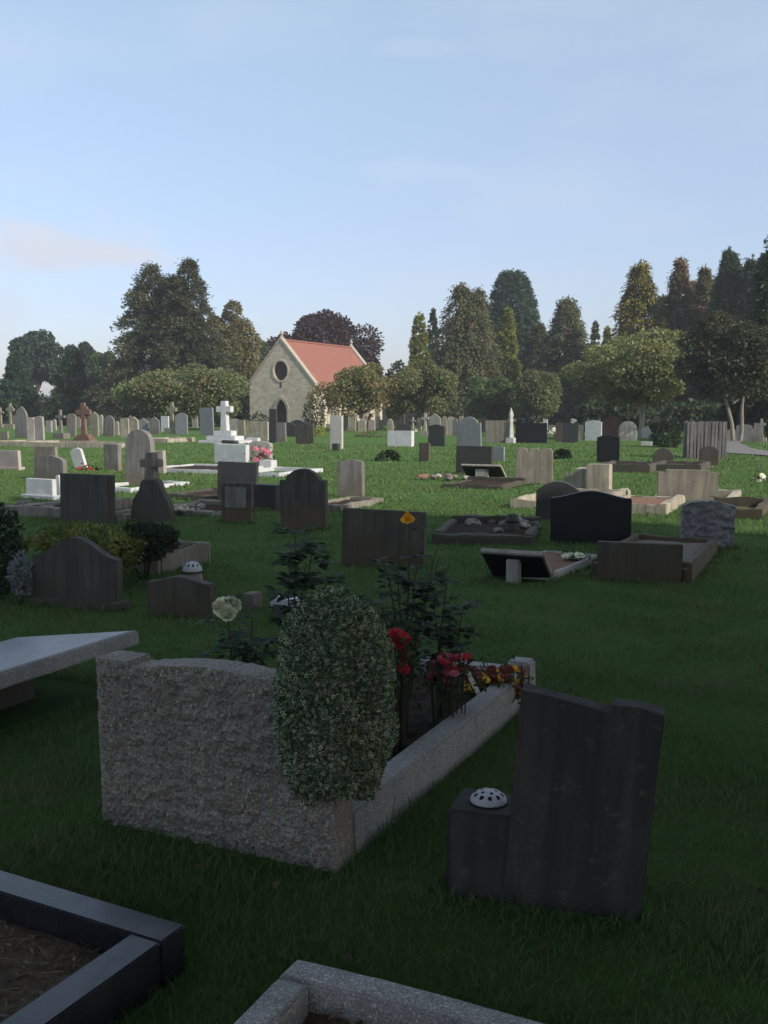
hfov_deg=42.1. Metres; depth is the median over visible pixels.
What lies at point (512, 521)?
grave vase
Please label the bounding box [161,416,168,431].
headstone
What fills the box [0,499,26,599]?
dark shrub
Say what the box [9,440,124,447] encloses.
kerbed grave
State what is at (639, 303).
spruce tree
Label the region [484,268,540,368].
sequoia tree
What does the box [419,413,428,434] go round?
cross headstone
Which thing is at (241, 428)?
headstone
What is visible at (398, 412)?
tree
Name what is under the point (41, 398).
hedge
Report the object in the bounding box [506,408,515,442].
obelisk
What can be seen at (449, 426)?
headstone
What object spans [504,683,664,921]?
headstone
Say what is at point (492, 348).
conifer tree
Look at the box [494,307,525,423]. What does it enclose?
golden conifer
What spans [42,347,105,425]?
conifer tree
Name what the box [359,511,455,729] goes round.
rose bush
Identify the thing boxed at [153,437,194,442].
kerbed grave
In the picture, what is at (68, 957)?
kerbed grave
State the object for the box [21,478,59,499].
headstone
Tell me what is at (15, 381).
conifer tree
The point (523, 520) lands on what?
loose stone
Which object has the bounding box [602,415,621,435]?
headstone
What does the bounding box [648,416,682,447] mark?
dark shrub
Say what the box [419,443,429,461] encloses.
headstone
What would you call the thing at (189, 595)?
headstone
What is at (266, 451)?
pink flowers
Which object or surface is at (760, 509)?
kerbed grave
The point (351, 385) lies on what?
tree
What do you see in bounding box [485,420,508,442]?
headstone
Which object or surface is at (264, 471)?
kerbed grave
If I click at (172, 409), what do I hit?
cross headstone
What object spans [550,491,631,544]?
headstone
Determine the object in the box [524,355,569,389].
deciduous tree
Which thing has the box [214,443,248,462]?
headstone
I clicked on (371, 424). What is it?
headstone
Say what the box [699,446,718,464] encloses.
headstone
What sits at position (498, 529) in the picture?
loose stone
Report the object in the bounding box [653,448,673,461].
headstone
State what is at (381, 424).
headstone
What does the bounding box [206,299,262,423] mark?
deciduous tree
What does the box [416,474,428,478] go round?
stone
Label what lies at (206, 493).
kerbed grave
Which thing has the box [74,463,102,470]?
red flowers
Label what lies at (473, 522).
loose stone
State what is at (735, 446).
path
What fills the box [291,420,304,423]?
headstone
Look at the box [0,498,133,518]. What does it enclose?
kerbed grave
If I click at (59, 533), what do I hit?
gold shrub
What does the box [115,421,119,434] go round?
headstone
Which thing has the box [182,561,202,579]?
grave vase
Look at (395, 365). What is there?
hedge
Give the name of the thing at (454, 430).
headstone
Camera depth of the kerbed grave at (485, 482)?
20.75 m
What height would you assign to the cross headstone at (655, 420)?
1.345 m
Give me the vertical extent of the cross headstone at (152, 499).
1.096 m
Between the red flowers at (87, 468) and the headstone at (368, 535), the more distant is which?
the red flowers at (87, 468)
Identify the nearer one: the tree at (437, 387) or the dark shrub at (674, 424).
the dark shrub at (674, 424)
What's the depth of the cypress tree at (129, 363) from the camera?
96.76 m
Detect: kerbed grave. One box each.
[0,440,58,445]
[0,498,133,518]
[0,870,184,1023]
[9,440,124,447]
[115,481,189,492]
[115,504,195,522]
[125,540,210,573]
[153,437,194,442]
[167,464,262,474]
[168,487,216,499]
[173,500,253,516]
[233,960,554,1023]
[259,467,322,476]
[328,496,382,511]
[432,515,540,544]
[442,476,525,489]
[503,551,596,579]
[510,493,535,508]
[578,488,630,495]
[591,533,717,582]
[600,461,660,472]
[619,494,685,515]
[654,490,741,495]
[656,460,710,470]
[702,496,767,519]
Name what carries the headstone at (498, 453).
on the ground at (58, 693)
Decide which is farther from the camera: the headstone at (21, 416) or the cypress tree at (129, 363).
the cypress tree at (129, 363)
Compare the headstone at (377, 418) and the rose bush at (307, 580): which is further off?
the headstone at (377, 418)
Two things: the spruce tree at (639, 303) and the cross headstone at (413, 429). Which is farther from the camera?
the spruce tree at (639, 303)
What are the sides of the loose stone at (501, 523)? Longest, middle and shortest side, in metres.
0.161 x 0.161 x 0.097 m
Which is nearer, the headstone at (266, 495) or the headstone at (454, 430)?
the headstone at (266, 495)
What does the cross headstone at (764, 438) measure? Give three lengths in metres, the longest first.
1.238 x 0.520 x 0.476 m
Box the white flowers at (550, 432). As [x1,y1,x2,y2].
[547,426,555,439]
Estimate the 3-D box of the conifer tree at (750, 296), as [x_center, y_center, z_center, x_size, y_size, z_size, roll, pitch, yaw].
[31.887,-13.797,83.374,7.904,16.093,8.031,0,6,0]
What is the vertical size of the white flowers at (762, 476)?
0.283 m
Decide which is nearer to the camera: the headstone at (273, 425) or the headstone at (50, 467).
the headstone at (50, 467)
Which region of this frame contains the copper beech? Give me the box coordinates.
[266,309,384,377]
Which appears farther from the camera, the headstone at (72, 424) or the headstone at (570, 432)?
the headstone at (72, 424)
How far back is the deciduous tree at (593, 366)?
103.93 m
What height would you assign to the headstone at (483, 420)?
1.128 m
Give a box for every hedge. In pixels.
[0,379,249,422]
[382,359,575,406]
[570,394,764,431]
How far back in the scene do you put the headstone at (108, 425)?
60.62 m
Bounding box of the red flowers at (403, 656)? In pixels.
[367,620,432,760]
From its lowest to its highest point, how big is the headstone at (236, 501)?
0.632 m
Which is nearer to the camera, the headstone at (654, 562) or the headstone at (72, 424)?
the headstone at (654, 562)
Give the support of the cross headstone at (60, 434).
on the ground at (58, 693)
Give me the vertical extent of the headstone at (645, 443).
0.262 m
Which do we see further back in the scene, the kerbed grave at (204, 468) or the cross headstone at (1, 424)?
the cross headstone at (1, 424)
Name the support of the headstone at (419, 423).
on the ground at (58, 693)
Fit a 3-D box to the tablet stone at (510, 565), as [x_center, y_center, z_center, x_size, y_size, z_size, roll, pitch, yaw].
[1.273,0.536,9.515,0.621,0.400,0.386,3,6,25]
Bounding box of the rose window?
[272,359,288,381]
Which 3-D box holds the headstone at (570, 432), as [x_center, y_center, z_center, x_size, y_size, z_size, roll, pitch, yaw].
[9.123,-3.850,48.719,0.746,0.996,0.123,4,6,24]
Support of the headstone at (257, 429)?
on the ground at (58, 693)
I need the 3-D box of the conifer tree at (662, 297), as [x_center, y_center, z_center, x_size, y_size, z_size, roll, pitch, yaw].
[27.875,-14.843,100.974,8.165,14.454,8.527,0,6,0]
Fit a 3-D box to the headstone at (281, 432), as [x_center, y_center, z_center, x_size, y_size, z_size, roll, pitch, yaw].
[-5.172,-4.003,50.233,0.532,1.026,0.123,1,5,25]
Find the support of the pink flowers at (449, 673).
on the rough granite grave at (188, 746)
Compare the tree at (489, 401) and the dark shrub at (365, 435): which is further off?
the tree at (489, 401)
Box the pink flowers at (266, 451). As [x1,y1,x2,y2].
[244,442,277,462]
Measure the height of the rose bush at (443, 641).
0.735 m
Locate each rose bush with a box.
[192,593,280,666]
[263,522,365,668]
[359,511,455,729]
[417,574,482,716]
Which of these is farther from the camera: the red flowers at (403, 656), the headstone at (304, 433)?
the headstone at (304, 433)
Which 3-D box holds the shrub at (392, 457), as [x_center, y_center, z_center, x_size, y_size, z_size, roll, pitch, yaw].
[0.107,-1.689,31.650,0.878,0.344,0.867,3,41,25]
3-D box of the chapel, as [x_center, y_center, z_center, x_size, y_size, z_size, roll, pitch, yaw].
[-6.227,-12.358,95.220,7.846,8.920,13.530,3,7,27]
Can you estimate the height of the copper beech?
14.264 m
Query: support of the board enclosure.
on the ground at (58, 693)
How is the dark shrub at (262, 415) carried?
on the ground at (58, 693)
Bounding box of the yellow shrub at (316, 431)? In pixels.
[314,426,325,435]
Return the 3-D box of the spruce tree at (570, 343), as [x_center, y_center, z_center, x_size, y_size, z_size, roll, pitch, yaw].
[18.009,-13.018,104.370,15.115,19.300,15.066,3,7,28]
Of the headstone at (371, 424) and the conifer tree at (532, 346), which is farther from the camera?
the conifer tree at (532, 346)
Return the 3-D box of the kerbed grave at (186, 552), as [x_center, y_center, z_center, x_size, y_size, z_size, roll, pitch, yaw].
[-2.465,0.477,10.497,0.910,0.277,0.960,3,6,24]
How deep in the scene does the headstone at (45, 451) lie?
30.08 m
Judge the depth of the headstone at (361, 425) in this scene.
71.24 m
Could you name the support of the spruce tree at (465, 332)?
on the ground at (58, 693)
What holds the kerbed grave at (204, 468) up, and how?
on the ground at (58, 693)
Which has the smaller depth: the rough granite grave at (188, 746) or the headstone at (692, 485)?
the rough granite grave at (188, 746)
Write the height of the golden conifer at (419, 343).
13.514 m
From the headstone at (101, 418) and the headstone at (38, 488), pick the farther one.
the headstone at (101, 418)
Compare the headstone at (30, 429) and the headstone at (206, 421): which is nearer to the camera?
the headstone at (30, 429)
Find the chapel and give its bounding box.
[247,331,381,426]
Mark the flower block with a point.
(478, 831)
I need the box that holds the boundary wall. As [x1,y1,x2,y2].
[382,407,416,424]
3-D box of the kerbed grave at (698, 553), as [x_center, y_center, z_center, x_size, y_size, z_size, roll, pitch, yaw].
[2.887,0.476,10.481,0.965,0.249,2.128,3,6,25]
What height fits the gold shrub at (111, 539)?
0.603 m
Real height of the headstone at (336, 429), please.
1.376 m
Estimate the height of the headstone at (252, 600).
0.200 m
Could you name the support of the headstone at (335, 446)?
on the ground at (58, 693)
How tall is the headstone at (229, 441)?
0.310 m
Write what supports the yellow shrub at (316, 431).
on the ground at (58, 693)
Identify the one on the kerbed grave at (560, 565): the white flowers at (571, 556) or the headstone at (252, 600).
the white flowers at (571, 556)
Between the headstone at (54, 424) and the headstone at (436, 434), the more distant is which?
the headstone at (54, 424)
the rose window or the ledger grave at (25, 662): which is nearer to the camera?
the ledger grave at (25, 662)
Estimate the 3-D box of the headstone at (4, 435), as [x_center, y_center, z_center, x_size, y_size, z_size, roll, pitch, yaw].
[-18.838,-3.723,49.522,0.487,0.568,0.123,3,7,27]
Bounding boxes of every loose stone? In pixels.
[17,499,31,504]
[174,506,182,512]
[197,503,204,508]
[444,473,452,480]
[465,518,480,525]
[488,519,495,523]
[493,527,503,531]
[498,520,505,525]
[519,519,528,525]
[520,522,530,527]
[528,521,540,529]
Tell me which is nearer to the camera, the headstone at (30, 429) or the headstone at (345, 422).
the headstone at (30, 429)
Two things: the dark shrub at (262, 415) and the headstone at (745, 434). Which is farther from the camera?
the dark shrub at (262, 415)
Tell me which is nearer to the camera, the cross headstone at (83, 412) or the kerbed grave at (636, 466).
the kerbed grave at (636, 466)
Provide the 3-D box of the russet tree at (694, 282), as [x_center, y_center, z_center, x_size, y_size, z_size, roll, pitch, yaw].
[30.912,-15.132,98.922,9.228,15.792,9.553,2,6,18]
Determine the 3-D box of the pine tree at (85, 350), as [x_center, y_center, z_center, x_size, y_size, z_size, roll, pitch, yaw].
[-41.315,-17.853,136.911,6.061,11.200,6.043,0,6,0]
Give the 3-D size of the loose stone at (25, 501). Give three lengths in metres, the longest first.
0.228 x 0.223 x 0.142 m
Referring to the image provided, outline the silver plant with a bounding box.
[5,549,34,604]
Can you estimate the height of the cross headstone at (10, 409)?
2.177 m
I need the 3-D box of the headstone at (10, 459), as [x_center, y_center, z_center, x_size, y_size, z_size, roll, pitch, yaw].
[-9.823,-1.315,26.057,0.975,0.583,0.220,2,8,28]
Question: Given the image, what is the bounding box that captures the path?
[711,437,767,454]
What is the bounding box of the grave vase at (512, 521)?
[504,513,519,531]
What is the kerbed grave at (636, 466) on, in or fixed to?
on the ground at (58, 693)
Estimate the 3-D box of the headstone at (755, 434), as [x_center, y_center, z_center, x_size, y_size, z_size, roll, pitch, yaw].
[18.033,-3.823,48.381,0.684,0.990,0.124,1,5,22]
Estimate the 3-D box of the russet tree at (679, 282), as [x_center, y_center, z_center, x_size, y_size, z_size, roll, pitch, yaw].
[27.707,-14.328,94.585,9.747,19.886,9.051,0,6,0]
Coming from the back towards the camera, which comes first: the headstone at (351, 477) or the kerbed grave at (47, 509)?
the headstone at (351, 477)
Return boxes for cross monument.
[198,401,251,443]
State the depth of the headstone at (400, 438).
42.94 m
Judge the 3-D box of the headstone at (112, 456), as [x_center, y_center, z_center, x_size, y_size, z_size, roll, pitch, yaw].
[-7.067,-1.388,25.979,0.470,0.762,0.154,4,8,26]
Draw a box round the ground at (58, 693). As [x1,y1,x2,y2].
[0,413,767,1023]
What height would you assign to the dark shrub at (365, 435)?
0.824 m
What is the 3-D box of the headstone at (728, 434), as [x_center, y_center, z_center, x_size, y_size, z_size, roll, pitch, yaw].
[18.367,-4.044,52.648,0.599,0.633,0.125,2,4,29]
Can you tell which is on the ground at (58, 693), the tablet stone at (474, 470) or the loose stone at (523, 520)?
the tablet stone at (474, 470)
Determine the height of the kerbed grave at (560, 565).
0.147 m
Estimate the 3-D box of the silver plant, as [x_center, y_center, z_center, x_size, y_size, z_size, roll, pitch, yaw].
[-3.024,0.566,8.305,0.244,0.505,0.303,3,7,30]
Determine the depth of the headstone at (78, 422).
91.35 m
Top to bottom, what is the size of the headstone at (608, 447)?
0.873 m
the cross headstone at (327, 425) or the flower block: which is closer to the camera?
the flower block
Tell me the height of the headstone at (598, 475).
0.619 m
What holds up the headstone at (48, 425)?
on the ground at (58, 693)
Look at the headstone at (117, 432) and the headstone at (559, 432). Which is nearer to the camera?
the headstone at (559, 432)
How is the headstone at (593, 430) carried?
on the ground at (58, 693)
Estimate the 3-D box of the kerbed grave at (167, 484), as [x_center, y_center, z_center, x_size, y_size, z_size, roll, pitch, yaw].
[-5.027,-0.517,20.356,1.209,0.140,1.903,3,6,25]
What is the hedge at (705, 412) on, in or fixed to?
on the ground at (58, 693)
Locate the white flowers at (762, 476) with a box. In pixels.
[752,473,767,481]
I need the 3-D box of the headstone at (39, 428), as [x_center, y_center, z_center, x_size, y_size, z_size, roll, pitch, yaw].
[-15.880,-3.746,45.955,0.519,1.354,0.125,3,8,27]
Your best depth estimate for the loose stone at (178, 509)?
14.98 m
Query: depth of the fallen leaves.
3.44 m
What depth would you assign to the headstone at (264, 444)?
30.52 m
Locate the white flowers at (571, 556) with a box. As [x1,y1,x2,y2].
[556,548,590,560]
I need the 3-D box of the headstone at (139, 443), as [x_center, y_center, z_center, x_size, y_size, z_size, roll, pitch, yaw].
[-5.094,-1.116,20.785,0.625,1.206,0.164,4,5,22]
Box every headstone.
[0,408,3,426]
[0,431,8,439]
[0,450,24,469]
[3,403,14,428]
[15,406,27,437]
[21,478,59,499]
[24,536,131,611]
[27,417,34,439]
[34,416,44,439]
[34,447,57,458]
[34,456,66,478]
[46,420,52,431]
[52,410,69,438]
[53,419,56,429]
[56,475,59,494]
[60,473,114,523]
[67,413,76,435]
[70,448,87,467]
[72,403,96,440]
[77,417,80,426]
[90,412,98,435]
[99,415,103,433]
[103,415,114,435]
[104,444,121,470]
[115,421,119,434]
[120,418,128,437]
[125,429,154,484]
[129,417,138,432]
[131,452,174,522]
[139,418,147,430]
[147,575,215,618]
[149,417,159,433]
[155,450,166,473]
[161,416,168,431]
[164,402,176,433]
[175,413,187,433]
[192,415,197,427]
[199,408,213,434]
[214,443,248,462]
[217,461,258,501]
[221,482,252,522]
[222,440,237,443]
[230,419,237,430]
[238,420,245,435]
[243,591,262,610]
[244,438,260,441]
[246,421,268,440]
[249,441,272,462]
[254,484,279,510]
[259,460,276,467]
[269,409,276,442]
[277,422,286,441]
[280,468,328,530]
[286,422,295,436]
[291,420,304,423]
[295,424,314,443]
[326,407,336,426]
[330,416,342,448]
[332,443,339,450]
[337,459,364,496]
[341,508,426,567]
[343,413,347,430]
[349,415,355,430]
[358,419,365,431]
[368,420,374,430]
[375,415,380,426]
[378,420,384,429]
[387,419,393,430]
[387,431,413,446]
[395,424,410,430]
[410,417,417,431]
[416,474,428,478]
[417,417,421,429]
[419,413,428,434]
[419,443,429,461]
[428,424,444,445]
[429,414,440,425]
[441,416,446,434]
[447,417,452,434]
[452,418,457,435]
[456,417,481,445]
[456,446,493,473]
[481,417,486,432]
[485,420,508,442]
[493,447,504,460]
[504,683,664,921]
[515,423,546,442]
[515,448,552,483]
[536,481,579,519]
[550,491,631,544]
[555,422,562,441]
[562,423,578,442]
[564,467,585,488]
[579,425,583,439]
[585,420,601,440]
[586,464,611,488]
[597,435,619,461]
[597,541,682,583]
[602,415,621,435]
[619,421,636,440]
[641,427,650,437]
[641,441,651,445]
[650,416,659,436]
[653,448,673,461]
[657,469,718,500]
[679,500,735,548]
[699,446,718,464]
[727,430,735,439]
[736,424,751,440]
[748,423,762,442]
[760,419,766,441]
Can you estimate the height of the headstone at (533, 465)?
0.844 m
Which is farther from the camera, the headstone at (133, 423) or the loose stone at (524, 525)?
the headstone at (133, 423)
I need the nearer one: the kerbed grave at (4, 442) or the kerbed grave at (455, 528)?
the kerbed grave at (455, 528)
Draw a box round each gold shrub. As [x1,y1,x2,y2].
[22,519,130,553]
[98,529,147,572]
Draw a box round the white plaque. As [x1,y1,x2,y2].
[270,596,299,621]
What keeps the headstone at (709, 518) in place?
on the ground at (58, 693)
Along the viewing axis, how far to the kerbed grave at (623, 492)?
17.78 m
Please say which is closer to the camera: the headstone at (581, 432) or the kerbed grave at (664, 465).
the kerbed grave at (664, 465)
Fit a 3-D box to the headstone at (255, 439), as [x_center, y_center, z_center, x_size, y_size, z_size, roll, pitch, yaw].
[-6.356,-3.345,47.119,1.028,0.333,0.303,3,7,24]
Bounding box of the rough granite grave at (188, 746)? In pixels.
[95,650,534,872]
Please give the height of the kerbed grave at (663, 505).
0.230 m
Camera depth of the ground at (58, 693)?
4.12 m
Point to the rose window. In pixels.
(282, 369)
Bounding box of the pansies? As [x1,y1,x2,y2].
[456,646,544,703]
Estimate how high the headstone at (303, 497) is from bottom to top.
0.882 m
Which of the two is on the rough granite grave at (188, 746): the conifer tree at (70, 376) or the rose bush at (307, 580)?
the rose bush at (307, 580)
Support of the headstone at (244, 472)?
on the ground at (58, 693)
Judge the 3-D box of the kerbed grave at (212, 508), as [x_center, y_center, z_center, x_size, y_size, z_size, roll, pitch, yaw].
[-2.811,-0.045,15.663,1.220,0.181,1.410,3,6,25]
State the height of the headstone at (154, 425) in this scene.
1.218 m
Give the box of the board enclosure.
[683,421,726,458]
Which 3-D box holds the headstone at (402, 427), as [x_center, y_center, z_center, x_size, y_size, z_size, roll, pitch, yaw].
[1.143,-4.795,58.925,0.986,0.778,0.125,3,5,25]
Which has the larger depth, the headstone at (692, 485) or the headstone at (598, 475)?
the headstone at (598, 475)
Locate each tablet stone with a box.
[461,464,506,477]
[480,548,552,583]
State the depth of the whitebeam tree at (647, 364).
55.46 m
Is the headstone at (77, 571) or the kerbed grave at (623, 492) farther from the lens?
the kerbed grave at (623, 492)
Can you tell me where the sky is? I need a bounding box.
[0,0,767,406]
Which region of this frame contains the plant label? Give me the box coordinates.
[468,672,479,694]
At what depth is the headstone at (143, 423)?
65.48 m
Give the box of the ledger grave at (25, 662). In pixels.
[0,631,138,709]
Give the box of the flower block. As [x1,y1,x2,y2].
[447,788,512,903]
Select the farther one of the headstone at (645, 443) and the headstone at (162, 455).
the headstone at (645, 443)
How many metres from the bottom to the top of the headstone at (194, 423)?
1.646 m
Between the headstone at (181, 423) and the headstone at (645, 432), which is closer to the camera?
the headstone at (645, 432)
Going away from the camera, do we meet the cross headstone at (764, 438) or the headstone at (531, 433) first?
the headstone at (531, 433)
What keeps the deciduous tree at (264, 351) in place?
on the ground at (58, 693)
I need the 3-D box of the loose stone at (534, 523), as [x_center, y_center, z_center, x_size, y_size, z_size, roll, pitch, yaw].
[1.946,0.172,12.809,0.160,0.110,0.184,-3,7,-27]
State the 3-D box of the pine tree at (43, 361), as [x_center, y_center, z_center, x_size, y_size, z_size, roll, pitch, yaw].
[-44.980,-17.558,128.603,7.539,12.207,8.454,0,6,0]
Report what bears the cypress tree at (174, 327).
on the ground at (58, 693)
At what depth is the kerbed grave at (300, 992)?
2.53 m
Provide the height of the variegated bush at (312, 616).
0.974 m
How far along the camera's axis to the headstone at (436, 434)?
43.80 m
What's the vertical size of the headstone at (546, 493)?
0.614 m
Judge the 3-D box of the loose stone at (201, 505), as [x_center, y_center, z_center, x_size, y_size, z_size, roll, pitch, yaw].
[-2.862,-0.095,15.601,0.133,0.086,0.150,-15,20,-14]
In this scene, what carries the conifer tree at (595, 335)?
on the ground at (58, 693)
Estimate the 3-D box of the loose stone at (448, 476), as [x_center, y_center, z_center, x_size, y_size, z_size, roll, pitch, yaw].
[1.450,-0.785,22.398,0.218,0.167,0.234,1,6,6]
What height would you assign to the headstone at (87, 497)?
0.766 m
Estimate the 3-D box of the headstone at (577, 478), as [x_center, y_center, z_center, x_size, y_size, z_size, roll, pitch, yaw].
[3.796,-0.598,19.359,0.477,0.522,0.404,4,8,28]
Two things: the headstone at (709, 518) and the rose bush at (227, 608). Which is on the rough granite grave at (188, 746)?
the rose bush at (227, 608)
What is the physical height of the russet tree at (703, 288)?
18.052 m
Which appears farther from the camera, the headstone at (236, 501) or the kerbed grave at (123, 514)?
the kerbed grave at (123, 514)
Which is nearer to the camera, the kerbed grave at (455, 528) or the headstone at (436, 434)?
the kerbed grave at (455, 528)
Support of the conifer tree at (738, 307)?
on the ground at (58, 693)
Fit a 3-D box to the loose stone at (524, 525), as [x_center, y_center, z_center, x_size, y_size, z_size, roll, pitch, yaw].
[1.815,0.184,12.784,0.158,0.093,0.152,15,-12,-8]
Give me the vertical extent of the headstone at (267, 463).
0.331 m
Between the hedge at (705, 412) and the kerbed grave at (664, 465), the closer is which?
the kerbed grave at (664, 465)
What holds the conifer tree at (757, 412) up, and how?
on the ground at (58, 693)
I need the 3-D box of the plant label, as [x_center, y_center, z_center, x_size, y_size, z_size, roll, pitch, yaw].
[0.475,0.915,5.070,0.118,0.208,0.002,0,6,0]
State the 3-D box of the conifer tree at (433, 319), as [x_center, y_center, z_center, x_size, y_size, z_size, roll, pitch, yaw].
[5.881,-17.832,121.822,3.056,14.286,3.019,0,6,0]
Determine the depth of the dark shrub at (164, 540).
9.42 m
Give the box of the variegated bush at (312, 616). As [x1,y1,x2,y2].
[271,585,399,807]
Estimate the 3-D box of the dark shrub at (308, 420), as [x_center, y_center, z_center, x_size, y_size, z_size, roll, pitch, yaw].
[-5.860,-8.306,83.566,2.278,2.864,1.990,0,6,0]
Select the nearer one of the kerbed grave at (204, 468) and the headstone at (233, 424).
the kerbed grave at (204, 468)
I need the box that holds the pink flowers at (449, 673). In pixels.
[412,636,490,727]
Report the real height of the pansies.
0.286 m
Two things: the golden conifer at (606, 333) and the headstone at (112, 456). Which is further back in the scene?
the golden conifer at (606, 333)
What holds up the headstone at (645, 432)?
on the ground at (58, 693)
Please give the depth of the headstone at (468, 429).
43.62 m
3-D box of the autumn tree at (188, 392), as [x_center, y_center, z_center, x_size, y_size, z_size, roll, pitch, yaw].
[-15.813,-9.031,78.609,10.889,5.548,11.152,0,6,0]
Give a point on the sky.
(364, 161)
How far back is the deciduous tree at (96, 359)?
125.48 m
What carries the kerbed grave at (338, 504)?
on the ground at (58, 693)
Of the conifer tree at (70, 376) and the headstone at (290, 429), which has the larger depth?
the conifer tree at (70, 376)
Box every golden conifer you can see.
[407,311,431,371]
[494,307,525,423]
[600,326,611,353]
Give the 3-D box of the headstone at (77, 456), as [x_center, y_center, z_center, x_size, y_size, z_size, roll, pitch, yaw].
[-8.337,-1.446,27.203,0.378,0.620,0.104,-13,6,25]
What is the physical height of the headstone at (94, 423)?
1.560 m
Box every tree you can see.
[0,349,44,423]
[7,329,64,403]
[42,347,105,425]
[64,341,95,378]
[77,260,214,421]
[86,350,120,397]
[109,362,251,429]
[129,256,249,424]
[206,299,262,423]
[242,340,269,404]
[305,361,420,430]
[383,365,431,423]
[396,358,459,420]
[406,282,522,425]
[426,307,437,360]
[459,374,520,420]
[466,324,496,392]
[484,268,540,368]
[505,368,562,422]
[516,295,602,425]
[518,321,559,413]
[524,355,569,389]
[559,326,707,437]
[568,343,604,395]
[587,259,686,423]
[589,320,600,345]
[645,255,694,406]
[652,293,667,322]
[670,263,715,403]
[672,309,767,441]
[674,279,698,337]
[682,246,744,418]
[707,254,757,403]
[711,237,767,437]
[735,249,767,394]
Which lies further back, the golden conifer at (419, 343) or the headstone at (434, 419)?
the golden conifer at (419, 343)
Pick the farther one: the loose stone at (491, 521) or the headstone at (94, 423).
the headstone at (94, 423)
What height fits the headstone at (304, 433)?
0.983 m
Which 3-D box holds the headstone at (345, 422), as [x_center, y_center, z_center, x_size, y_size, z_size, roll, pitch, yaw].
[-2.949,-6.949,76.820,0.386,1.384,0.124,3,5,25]
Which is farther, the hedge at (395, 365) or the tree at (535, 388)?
the hedge at (395, 365)
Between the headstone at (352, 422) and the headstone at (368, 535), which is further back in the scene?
the headstone at (352, 422)
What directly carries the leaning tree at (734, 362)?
on the ground at (58, 693)
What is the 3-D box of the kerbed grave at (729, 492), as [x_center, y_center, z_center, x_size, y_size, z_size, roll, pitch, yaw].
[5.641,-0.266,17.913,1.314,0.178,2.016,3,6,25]
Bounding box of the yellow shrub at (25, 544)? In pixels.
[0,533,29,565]
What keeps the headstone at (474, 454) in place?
on the ground at (58, 693)
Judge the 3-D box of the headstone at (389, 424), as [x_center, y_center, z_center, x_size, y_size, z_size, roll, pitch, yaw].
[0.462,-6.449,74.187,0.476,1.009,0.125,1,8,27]
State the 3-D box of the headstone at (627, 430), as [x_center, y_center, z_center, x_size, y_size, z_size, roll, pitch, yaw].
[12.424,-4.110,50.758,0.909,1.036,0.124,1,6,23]
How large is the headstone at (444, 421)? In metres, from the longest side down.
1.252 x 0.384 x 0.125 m
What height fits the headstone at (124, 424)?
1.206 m
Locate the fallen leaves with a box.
[0,584,766,959]
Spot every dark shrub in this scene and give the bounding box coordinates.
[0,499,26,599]
[106,520,181,579]
[245,410,268,422]
[301,398,326,427]
[353,428,386,436]
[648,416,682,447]
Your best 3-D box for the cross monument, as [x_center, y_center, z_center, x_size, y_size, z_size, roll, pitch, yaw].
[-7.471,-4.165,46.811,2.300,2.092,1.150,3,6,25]
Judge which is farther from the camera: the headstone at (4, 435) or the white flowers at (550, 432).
the white flowers at (550, 432)
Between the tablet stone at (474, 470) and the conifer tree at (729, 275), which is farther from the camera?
the conifer tree at (729, 275)
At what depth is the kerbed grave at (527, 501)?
15.95 m

